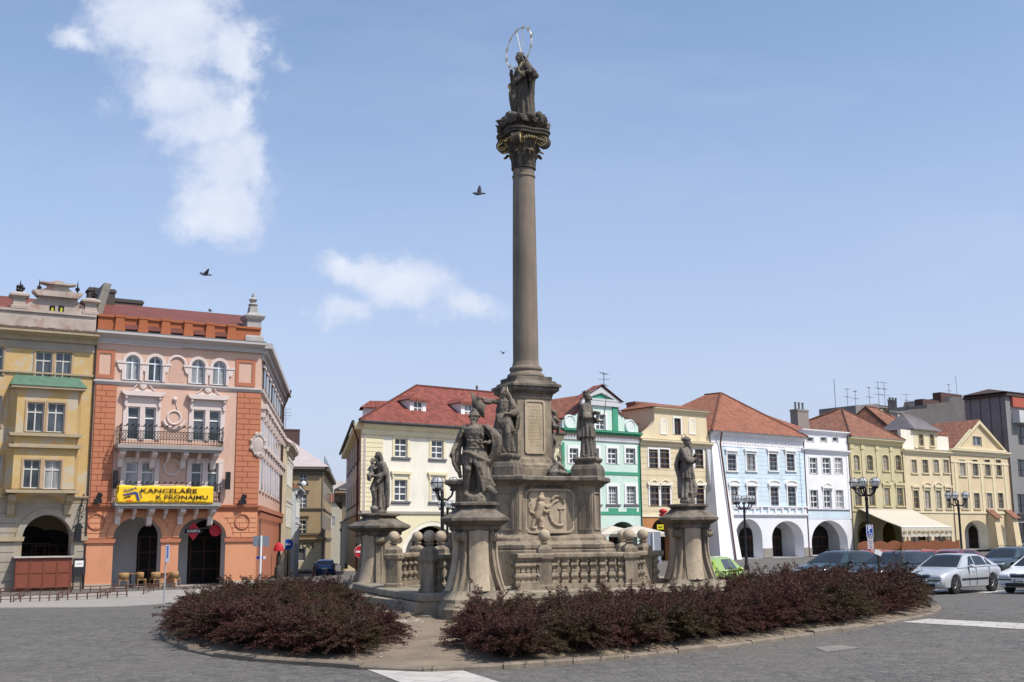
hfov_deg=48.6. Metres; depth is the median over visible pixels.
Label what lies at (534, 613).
barberry shrub
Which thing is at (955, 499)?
street lamp
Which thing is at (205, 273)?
flying pigeon
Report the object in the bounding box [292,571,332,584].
barberry shrub
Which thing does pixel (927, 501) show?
window
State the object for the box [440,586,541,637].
barberry shrub
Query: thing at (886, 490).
window
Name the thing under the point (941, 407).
apartment wall
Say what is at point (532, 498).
column monument
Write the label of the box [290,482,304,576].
blue street house
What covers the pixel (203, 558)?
doorway
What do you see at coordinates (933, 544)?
lattice fence
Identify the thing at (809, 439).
window
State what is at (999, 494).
window
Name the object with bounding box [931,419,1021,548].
gabled house
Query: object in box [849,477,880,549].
street lamp
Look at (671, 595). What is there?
barberry shrub
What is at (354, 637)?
barberry shrub
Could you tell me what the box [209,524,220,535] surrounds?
hanging sign
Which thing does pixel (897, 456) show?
window
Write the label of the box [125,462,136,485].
window
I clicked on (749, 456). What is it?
window
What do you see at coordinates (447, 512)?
street lamp
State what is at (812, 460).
window
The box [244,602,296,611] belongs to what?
barberry shrub
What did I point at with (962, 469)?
window
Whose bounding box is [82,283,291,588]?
orange house
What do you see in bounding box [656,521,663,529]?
yellow shop sign
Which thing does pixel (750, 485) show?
window
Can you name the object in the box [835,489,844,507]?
window
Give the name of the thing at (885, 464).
window
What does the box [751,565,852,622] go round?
barberry shrub
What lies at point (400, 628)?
barberry shrub
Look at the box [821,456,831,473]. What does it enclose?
window
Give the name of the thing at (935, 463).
window
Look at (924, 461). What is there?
window
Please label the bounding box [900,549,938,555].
parked car
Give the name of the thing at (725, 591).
barberry shrub
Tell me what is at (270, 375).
side window
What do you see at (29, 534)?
doorway
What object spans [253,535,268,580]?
direction sign post
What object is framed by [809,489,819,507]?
window
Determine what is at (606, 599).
barberry shrub
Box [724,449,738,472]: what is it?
window
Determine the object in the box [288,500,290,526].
window
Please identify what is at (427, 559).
balustrade post
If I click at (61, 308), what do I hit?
gable window
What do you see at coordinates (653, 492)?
window
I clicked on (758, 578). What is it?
barberry shrub
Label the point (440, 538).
balustrade post
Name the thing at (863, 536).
doorway
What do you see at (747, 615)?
barberry shrub
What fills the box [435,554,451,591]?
balustrade
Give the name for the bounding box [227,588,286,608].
barberry shrub
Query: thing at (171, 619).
barberry shrub
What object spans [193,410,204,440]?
window
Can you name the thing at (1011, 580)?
parked car
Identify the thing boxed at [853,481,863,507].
window
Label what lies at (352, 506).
window
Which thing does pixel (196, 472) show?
window
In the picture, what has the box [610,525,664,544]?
cafe parasol
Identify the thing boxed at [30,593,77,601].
railing
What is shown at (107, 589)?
railing
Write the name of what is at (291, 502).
window
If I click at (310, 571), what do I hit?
tarmac street
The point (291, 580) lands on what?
barberry shrub
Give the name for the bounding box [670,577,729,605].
barberry shrub
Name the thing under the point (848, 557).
parked car
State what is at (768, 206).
sky
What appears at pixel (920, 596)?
barberry shrub
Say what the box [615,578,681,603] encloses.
barberry shrub
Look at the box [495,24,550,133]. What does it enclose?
crowned madonna statue
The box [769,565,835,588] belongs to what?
barberry shrub
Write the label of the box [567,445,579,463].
window
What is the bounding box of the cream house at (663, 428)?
[600,372,713,560]
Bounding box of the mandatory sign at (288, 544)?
[285,539,292,574]
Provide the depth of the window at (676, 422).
102.92 m
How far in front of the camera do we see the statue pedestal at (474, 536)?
20.03 m
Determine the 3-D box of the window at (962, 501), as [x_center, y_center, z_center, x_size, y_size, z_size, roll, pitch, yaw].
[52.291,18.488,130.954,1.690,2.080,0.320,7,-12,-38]
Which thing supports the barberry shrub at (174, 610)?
on the soil bed
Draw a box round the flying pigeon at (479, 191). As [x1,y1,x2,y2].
[473,185,484,194]
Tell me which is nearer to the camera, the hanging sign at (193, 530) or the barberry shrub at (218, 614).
the barberry shrub at (218, 614)
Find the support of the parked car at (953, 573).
on the ground
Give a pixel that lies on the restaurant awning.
(911, 523)
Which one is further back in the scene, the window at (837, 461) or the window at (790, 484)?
the window at (837, 461)
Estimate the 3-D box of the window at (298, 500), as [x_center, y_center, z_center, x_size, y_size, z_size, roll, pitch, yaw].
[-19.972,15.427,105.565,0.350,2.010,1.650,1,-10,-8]
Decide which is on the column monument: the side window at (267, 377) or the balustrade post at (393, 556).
the balustrade post at (393, 556)
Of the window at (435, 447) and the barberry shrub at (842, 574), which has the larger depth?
the window at (435, 447)
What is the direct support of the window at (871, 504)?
in the olive house at (875, 450)
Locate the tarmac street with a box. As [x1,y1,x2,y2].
[263,570,335,582]
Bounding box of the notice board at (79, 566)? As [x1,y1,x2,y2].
[72,558,85,589]
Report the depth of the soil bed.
15.59 m
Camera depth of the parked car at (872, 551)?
55.63 m
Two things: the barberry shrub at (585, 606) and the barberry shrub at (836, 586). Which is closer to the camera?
the barberry shrub at (585, 606)
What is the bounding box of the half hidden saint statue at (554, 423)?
[551,407,559,458]
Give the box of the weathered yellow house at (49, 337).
[0,280,100,591]
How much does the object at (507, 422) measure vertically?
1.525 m
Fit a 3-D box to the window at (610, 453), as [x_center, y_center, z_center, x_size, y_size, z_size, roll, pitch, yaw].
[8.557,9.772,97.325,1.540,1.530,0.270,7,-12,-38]
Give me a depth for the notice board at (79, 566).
60.57 m
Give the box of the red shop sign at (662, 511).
[659,509,666,516]
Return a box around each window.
[0,345,5,374]
[0,394,4,427]
[0,454,4,485]
[20,457,42,487]
[24,400,46,431]
[33,349,54,376]
[41,458,63,488]
[45,401,67,432]
[53,350,73,377]
[59,305,63,311]
[121,352,142,380]
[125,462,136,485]
[127,407,139,437]
[141,463,153,485]
[144,353,165,381]
[144,408,154,439]
[188,356,207,384]
[191,463,201,486]
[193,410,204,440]
[207,463,217,491]
[209,358,228,385]
[209,411,219,440]
[261,457,263,489]
[263,363,265,389]
[264,460,266,491]
[266,369,268,394]
[267,463,268,492]
[269,375,271,399]
[270,465,271,493]
[271,380,273,404]
[271,430,272,449]
[272,468,273,495]
[274,386,275,408]
[276,390,278,412]
[277,472,278,498]
[278,395,279,416]
[280,399,281,419]
[286,499,289,526]
[287,457,290,484]
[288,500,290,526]
[289,460,291,486]
[290,502,292,527]
[291,462,293,487]
[295,521,297,543]
[297,495,299,517]
[298,475,308,483]
[299,516,308,532]
[299,547,306,560]
[300,490,309,509]
[331,516,334,525]
[346,455,348,476]
[348,451,350,474]
[349,485,351,508]
[350,448,352,471]
[351,483,353,507]
[352,443,354,468]
[353,480,356,506]
[354,439,356,465]
[356,434,359,460]
[390,471,411,503]
[391,436,410,459]
[427,472,447,503]
[428,438,446,461]
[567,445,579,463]
[594,412,607,429]
[595,446,600,463]
[606,445,618,463]
[606,483,620,511]
[624,445,636,463]
[624,483,639,511]
[647,447,659,467]
[647,479,661,505]
[658,447,670,467]
[659,479,672,505]
[673,416,681,434]
[694,448,704,467]
[695,480,706,503]
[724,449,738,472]
[728,480,740,508]
[743,449,757,472]
[745,480,758,508]
[766,449,779,472]
[767,480,781,508]
[784,449,797,472]
[785,480,798,508]
[806,436,813,441]
[808,456,818,473]
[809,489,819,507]
[820,436,827,441]
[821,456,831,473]
[821,482,833,507]
[832,436,838,441]
[833,456,843,473]
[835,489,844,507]
[853,454,861,471]
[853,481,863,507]
[866,454,874,471]
[866,480,877,507]
[882,454,890,471]
[882,480,892,507]
[894,454,903,471]
[894,480,905,507]
[910,459,918,474]
[911,485,921,509]
[918,433,925,447]
[921,459,930,474]
[922,482,932,509]
[929,433,935,447]
[932,459,940,474]
[934,482,943,509]
[942,459,950,474]
[944,486,953,509]
[958,458,967,477]
[960,492,969,509]
[971,458,980,477]
[972,435,982,445]
[973,492,981,509]
[983,458,992,477]
[985,492,994,509]
[995,458,1003,477]
[997,492,1005,509]
[1017,426,1023,444]
[1017,459,1023,476]
[1017,494,1023,512]
[1018,523,1023,542]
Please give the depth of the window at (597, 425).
97.16 m
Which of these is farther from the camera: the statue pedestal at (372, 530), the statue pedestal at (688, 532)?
the statue pedestal at (372, 530)
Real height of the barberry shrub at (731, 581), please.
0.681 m
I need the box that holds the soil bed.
[175,604,929,665]
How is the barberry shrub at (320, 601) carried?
on the soil bed
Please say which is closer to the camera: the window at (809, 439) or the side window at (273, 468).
the side window at (273, 468)
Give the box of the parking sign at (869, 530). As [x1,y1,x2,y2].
[866,525,873,548]
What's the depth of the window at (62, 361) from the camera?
62.17 m
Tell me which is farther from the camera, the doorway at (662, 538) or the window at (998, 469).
the window at (998, 469)
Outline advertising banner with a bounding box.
[116,485,213,503]
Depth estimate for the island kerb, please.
15.03 m
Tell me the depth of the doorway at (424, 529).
87.91 m
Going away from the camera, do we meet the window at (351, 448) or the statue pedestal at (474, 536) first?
the statue pedestal at (474, 536)
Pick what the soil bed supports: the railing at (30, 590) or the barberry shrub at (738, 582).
the barberry shrub at (738, 582)
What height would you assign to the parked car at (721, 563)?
1.450 m
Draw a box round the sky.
[0,0,1023,480]
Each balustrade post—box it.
[383,531,403,587]
[409,531,423,584]
[418,530,438,592]
[435,531,449,585]
[536,529,553,588]
[615,530,625,567]
[620,529,639,586]
[636,529,653,583]
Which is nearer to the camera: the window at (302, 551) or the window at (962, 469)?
the window at (962, 469)
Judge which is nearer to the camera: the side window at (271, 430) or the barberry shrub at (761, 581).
the barberry shrub at (761, 581)
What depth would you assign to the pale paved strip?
13.14 m
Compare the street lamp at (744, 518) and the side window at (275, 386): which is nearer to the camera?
the street lamp at (744, 518)
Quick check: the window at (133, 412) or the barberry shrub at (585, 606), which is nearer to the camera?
the barberry shrub at (585, 606)
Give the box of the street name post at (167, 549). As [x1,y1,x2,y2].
[163,545,169,605]
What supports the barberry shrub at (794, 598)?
on the soil bed
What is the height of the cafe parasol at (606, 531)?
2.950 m
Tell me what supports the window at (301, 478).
in the cafe house at (313, 477)
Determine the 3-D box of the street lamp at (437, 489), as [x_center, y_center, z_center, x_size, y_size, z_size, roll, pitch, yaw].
[-2.653,7.616,44.317,1.194,4.592,1.222,-1,-10,0]
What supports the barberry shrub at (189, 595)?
on the soil bed
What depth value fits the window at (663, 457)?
101.32 m
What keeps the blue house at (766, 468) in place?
on the ground
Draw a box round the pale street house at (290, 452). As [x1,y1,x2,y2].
[271,441,298,576]
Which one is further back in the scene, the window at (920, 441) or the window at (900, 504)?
the window at (920, 441)
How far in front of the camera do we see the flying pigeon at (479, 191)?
45.62 m
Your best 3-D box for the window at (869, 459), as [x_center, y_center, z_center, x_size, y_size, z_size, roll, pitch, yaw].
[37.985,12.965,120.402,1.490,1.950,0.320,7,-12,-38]
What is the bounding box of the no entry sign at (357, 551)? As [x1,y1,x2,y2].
[354,545,360,557]
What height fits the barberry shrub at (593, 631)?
0.780 m
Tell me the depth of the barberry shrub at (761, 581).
20.39 m
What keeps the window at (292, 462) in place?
in the pale street house at (290, 452)
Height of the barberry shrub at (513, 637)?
0.636 m
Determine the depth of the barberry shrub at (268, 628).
15.51 m
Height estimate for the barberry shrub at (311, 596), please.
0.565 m
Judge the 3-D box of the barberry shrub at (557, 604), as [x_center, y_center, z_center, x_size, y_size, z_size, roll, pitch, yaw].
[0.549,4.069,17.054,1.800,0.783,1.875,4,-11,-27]
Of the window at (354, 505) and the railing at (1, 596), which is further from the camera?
the window at (354, 505)
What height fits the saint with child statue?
1.434 m
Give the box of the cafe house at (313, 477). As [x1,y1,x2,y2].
[284,412,335,568]
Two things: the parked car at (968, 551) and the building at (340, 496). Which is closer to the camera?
the parked car at (968, 551)
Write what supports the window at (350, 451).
in the corner house at (410, 434)
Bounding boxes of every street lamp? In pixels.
[430,476,456,530]
[437,500,454,542]
[732,495,755,569]
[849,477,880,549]
[944,491,968,548]
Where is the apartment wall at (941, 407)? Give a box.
[879,376,965,423]
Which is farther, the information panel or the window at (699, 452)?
the window at (699, 452)
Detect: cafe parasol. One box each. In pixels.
[601,525,623,542]
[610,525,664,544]
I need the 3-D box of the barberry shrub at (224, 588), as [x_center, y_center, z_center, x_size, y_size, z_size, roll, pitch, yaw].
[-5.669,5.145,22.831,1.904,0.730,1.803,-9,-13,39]
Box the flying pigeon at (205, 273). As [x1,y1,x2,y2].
[200,269,210,275]
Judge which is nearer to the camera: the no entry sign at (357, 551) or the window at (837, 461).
the no entry sign at (357, 551)
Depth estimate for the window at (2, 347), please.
60.59 m
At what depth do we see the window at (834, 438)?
117.36 m
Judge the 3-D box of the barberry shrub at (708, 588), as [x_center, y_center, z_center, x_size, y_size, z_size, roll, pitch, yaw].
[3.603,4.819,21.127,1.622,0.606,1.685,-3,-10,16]
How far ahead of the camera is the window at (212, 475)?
65.31 m
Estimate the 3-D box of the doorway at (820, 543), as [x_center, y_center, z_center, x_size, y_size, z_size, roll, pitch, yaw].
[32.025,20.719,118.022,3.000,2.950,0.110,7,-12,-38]
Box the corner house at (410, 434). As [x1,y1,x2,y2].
[339,384,565,571]
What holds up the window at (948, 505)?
in the straw house at (928, 471)
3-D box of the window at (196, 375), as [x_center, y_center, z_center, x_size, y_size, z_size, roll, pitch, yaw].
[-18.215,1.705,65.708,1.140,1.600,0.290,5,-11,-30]
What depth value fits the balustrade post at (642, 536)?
23.80 m
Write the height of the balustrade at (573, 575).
0.680 m
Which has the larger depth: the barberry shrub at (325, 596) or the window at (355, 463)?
the window at (355, 463)
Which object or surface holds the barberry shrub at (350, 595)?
on the soil bed
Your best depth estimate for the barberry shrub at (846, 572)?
25.18 m
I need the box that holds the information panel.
[647,532,660,563]
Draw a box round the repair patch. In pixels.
[815,645,857,651]
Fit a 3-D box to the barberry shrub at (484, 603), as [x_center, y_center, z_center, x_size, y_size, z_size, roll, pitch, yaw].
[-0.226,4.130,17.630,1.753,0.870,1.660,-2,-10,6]
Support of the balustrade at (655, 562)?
on the column monument
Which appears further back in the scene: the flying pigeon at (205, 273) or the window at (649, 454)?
the window at (649, 454)
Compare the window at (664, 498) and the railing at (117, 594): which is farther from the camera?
the window at (664, 498)
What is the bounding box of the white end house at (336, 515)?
[331,481,345,563]
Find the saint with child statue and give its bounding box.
[366,451,389,512]
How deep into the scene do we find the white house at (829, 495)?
116.11 m
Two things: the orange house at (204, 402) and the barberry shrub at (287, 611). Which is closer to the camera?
the barberry shrub at (287, 611)
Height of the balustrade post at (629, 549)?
1.143 m
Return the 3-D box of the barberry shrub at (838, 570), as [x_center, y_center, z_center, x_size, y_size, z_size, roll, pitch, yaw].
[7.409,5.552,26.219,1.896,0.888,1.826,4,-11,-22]
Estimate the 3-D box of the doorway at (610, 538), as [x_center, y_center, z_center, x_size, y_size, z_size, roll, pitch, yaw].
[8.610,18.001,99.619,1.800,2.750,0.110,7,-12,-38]
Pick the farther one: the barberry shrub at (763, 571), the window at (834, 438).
the window at (834, 438)
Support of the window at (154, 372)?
in the orange house at (204, 402)
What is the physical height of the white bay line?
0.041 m
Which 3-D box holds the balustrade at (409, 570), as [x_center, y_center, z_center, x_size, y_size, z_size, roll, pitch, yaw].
[-2.234,4.798,23.835,0.250,0.680,1.246,-3,-10,14]
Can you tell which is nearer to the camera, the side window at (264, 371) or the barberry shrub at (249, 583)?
the barberry shrub at (249, 583)
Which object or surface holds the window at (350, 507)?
in the corner house at (410, 434)
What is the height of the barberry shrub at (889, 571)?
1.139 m
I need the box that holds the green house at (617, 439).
[551,384,642,548]
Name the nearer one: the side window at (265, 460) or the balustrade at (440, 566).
the balustrade at (440, 566)
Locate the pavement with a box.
[0,588,213,607]
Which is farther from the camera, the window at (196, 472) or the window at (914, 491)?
the window at (914, 491)
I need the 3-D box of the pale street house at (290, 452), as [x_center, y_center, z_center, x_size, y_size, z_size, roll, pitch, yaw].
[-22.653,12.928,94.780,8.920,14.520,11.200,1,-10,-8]
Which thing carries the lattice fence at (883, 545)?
on the ground
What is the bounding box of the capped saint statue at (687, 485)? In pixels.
[674,434,698,503]
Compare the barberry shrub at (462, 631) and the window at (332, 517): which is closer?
the barberry shrub at (462, 631)
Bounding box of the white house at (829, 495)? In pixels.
[744,402,854,555]
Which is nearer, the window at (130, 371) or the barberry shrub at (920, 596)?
the barberry shrub at (920, 596)
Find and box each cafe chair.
[118,573,128,587]
[135,572,146,586]
[149,572,161,585]
[167,571,180,586]
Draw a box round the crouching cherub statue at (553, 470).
[548,453,570,475]
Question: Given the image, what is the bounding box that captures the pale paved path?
[905,619,1023,628]
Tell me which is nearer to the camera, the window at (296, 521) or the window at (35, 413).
the window at (35, 413)
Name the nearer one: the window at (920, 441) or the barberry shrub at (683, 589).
the barberry shrub at (683, 589)
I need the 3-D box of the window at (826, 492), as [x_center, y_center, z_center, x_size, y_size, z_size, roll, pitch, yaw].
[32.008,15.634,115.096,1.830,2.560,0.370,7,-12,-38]
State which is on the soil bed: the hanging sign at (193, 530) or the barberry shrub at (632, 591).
the barberry shrub at (632, 591)
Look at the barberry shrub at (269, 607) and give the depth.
19.25 m
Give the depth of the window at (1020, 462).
140.27 m
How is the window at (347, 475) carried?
in the corner house at (410, 434)
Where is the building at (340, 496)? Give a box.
[334,483,354,570]
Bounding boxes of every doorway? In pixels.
[21,526,51,555]
[30,530,68,555]
[135,524,157,584]
[186,520,220,583]
[412,527,444,546]
[609,537,616,548]
[658,530,664,559]
[739,527,753,556]
[772,527,781,555]
[812,526,828,554]
[859,527,866,541]
[968,526,978,547]
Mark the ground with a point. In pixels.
(98, 644)
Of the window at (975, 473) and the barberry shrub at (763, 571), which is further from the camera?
the window at (975, 473)
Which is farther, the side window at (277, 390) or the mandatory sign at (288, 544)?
the mandatory sign at (288, 544)
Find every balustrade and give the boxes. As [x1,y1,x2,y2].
[402,552,419,586]
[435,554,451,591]
[510,553,542,589]
[552,552,624,588]
[637,551,647,584]
[651,550,663,582]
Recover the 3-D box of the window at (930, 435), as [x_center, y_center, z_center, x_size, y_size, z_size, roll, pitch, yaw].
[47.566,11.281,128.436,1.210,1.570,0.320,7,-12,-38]
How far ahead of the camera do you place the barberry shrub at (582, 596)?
18.45 m
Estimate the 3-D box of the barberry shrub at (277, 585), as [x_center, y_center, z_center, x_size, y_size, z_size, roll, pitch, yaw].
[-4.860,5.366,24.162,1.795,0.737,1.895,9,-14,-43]
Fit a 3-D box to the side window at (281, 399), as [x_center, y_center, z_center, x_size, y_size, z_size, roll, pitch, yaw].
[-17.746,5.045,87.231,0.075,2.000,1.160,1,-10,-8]
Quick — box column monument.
[345,125,725,617]
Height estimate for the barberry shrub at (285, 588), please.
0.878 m
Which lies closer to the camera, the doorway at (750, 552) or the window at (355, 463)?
the window at (355, 463)
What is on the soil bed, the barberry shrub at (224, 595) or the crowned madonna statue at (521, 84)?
the barberry shrub at (224, 595)
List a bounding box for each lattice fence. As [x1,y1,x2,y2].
[858,541,901,550]
[902,540,959,549]
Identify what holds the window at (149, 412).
in the orange house at (204, 402)
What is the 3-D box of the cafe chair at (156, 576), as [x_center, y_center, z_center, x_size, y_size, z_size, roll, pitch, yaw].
[-19.562,13.088,62.191,0.504,0.822,0.540,-9,-13,39]
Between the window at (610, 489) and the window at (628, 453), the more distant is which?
the window at (628, 453)
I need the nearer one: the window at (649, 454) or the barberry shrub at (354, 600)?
the barberry shrub at (354, 600)
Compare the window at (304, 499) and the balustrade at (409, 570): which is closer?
the balustrade at (409, 570)
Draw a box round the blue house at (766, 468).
[682,392,809,559]
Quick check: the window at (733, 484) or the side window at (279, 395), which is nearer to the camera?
the side window at (279, 395)
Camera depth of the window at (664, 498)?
100.74 m
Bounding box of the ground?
[0,549,1023,681]
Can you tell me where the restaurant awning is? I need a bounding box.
[858,508,951,541]
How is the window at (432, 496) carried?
in the corner house at (410, 434)
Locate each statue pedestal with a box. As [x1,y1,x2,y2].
[347,513,410,594]
[436,502,511,619]
[658,504,723,593]
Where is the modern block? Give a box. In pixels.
[963,389,1023,544]
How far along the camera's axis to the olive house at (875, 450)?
121.99 m
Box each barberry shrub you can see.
[148,592,246,633]
[152,587,229,630]
[153,585,243,621]
[160,602,251,636]
[171,587,281,642]
[177,580,250,596]
[186,577,257,598]
[191,587,234,596]
[200,606,290,648]
[203,573,279,590]
[223,574,270,587]
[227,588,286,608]
[227,595,350,653]
[230,571,298,599]
[238,588,298,605]
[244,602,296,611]
[249,597,296,610]
[251,574,303,586]
[251,575,309,593]
[257,599,316,619]
[267,573,331,589]
[271,570,316,584]
[276,575,349,601]
[277,607,408,655]
[279,579,348,605]
[286,594,348,620]
[287,591,343,609]
[289,592,346,609]
[290,588,400,617]
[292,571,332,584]
[294,593,368,610]
[301,574,361,599]
[302,577,356,592]
[315,572,353,590]
[324,595,417,644]
[434,597,544,649]
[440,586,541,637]
[443,578,535,630]
[457,604,575,657]
[501,595,590,627]
[508,584,584,615]
[533,587,600,607]
[536,590,632,651]
[551,584,622,608]
[568,595,636,616]
[575,575,662,606]
[575,587,633,596]
[581,587,678,647]
[587,583,643,598]
[592,587,664,610]
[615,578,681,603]
[625,590,718,643]
[637,575,700,598]
[643,582,699,609]
[661,585,749,636]
[664,580,727,597]
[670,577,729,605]
[683,584,727,598]
[699,591,772,633]
[700,577,746,595]
[713,564,761,583]
[716,578,804,630]
[718,567,744,586]
[718,578,782,598]
[721,577,766,593]
[725,573,830,625]
[734,562,810,595]
[738,563,780,578]
[748,567,807,583]
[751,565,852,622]
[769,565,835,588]
[771,560,834,578]
[772,563,828,582]
[800,574,885,622]
[801,565,887,615]
[804,561,858,575]
[809,562,855,580]
[820,569,881,587]
[824,564,859,581]
[830,579,901,615]
[851,574,928,610]
[853,551,936,603]
[857,563,936,601]
[859,563,935,607]
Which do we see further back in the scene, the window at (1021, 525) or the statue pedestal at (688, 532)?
the window at (1021, 525)
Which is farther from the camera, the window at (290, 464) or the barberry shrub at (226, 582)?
the window at (290, 464)
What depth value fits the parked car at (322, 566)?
96.28 m
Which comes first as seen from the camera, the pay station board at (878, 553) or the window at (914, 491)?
the pay station board at (878, 553)
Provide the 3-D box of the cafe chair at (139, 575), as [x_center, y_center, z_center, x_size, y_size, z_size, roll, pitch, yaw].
[-20.262,13.046,61.907,0.504,0.822,0.540,5,-11,-30]
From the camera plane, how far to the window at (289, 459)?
93.10 m
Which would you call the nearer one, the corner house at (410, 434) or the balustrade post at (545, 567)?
the balustrade post at (545, 567)
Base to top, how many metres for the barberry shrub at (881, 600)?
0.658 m
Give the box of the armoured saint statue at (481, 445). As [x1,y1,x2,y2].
[449,408,502,501]
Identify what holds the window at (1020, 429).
in the modern block
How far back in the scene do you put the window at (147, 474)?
63.52 m
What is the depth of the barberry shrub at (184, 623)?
17.65 m
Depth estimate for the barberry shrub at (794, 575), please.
23.86 m
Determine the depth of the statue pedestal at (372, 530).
25.80 m
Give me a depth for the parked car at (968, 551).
55.13 m
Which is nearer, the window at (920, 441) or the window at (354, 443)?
the window at (354, 443)
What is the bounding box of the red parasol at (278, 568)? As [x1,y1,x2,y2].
[274,542,283,577]
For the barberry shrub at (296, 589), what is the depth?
22.08 m
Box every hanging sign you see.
[182,522,201,539]
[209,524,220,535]
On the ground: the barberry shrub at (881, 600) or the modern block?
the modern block
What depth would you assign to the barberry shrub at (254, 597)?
20.91 m
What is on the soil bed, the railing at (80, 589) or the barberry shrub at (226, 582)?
the barberry shrub at (226, 582)
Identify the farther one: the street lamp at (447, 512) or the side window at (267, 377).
the side window at (267, 377)
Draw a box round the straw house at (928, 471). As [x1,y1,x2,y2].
[856,406,956,541]
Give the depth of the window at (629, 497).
98.04 m
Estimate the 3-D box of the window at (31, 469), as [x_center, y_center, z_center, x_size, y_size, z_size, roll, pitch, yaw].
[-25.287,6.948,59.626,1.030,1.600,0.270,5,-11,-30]
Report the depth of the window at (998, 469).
136.85 m
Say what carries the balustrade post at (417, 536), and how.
on the column monument
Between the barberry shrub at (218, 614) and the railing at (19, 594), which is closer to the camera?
the barberry shrub at (218, 614)
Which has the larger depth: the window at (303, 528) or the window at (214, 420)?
the window at (303, 528)
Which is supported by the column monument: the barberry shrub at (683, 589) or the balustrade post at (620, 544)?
the balustrade post at (620, 544)
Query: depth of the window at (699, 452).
104.19 m
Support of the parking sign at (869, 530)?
attached to the street lamp at (874, 486)
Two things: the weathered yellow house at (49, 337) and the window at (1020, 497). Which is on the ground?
the weathered yellow house at (49, 337)
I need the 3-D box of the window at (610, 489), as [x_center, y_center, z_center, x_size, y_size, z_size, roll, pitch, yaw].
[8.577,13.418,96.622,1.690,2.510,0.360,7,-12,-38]
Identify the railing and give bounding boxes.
[0,587,40,593]
[0,594,30,602]
[13,588,28,601]
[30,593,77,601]
[40,586,100,592]
[56,586,71,600]
[76,590,127,598]
[99,583,174,591]
[100,585,114,597]
[143,583,158,593]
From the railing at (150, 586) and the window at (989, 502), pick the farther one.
the window at (989, 502)
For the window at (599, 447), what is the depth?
96.33 m
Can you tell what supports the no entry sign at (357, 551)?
on the ground
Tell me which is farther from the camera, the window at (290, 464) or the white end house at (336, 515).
the white end house at (336, 515)
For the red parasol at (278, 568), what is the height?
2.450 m
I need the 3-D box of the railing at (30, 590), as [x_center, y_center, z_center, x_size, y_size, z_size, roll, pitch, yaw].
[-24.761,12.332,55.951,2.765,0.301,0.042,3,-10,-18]
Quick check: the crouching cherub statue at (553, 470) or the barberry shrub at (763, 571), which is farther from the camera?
the barberry shrub at (763, 571)
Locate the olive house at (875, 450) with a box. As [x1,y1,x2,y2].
[809,384,908,550]
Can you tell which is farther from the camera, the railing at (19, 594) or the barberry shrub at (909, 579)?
the railing at (19, 594)
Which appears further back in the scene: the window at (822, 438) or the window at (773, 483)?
the window at (822, 438)
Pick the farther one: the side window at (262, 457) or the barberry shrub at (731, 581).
the side window at (262, 457)
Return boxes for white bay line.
[933,589,1023,592]
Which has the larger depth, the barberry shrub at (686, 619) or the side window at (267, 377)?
the side window at (267, 377)
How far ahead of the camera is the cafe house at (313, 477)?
146.00 m
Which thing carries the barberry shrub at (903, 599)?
on the soil bed
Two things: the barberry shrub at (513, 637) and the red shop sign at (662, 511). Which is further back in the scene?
the red shop sign at (662, 511)
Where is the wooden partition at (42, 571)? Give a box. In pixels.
[12,556,73,589]
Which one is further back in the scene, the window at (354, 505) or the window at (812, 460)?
the window at (812, 460)
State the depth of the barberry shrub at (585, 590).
19.32 m
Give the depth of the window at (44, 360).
61.67 m
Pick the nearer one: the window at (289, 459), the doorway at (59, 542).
the doorway at (59, 542)
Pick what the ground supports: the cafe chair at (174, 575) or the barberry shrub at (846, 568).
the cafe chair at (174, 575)
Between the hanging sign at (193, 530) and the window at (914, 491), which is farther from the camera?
the window at (914, 491)
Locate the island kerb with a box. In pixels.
[160,599,940,671]
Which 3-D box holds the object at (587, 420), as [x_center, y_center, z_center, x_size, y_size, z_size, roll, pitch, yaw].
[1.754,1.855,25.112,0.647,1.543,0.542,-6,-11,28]
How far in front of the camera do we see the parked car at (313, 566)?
107.99 m
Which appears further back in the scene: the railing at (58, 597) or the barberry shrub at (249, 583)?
the railing at (58, 597)
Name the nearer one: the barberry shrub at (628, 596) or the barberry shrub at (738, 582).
the barberry shrub at (628, 596)
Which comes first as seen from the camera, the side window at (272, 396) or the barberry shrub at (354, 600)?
the barberry shrub at (354, 600)
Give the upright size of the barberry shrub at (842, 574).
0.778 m
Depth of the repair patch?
16.05 m
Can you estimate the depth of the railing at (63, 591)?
51.90 m
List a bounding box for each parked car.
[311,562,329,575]
[314,559,336,575]
[710,556,745,578]
[794,549,872,572]
[848,549,930,575]
[859,549,894,554]
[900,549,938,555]
[911,553,1000,593]
[937,549,995,563]
[985,545,1023,570]
[998,556,1023,592]
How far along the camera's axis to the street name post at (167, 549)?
39.25 m
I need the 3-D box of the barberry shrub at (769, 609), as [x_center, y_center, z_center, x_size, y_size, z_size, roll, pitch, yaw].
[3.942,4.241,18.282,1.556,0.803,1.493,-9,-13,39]
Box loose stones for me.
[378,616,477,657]
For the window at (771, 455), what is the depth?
110.62 m
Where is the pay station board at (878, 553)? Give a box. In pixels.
[874,549,881,569]

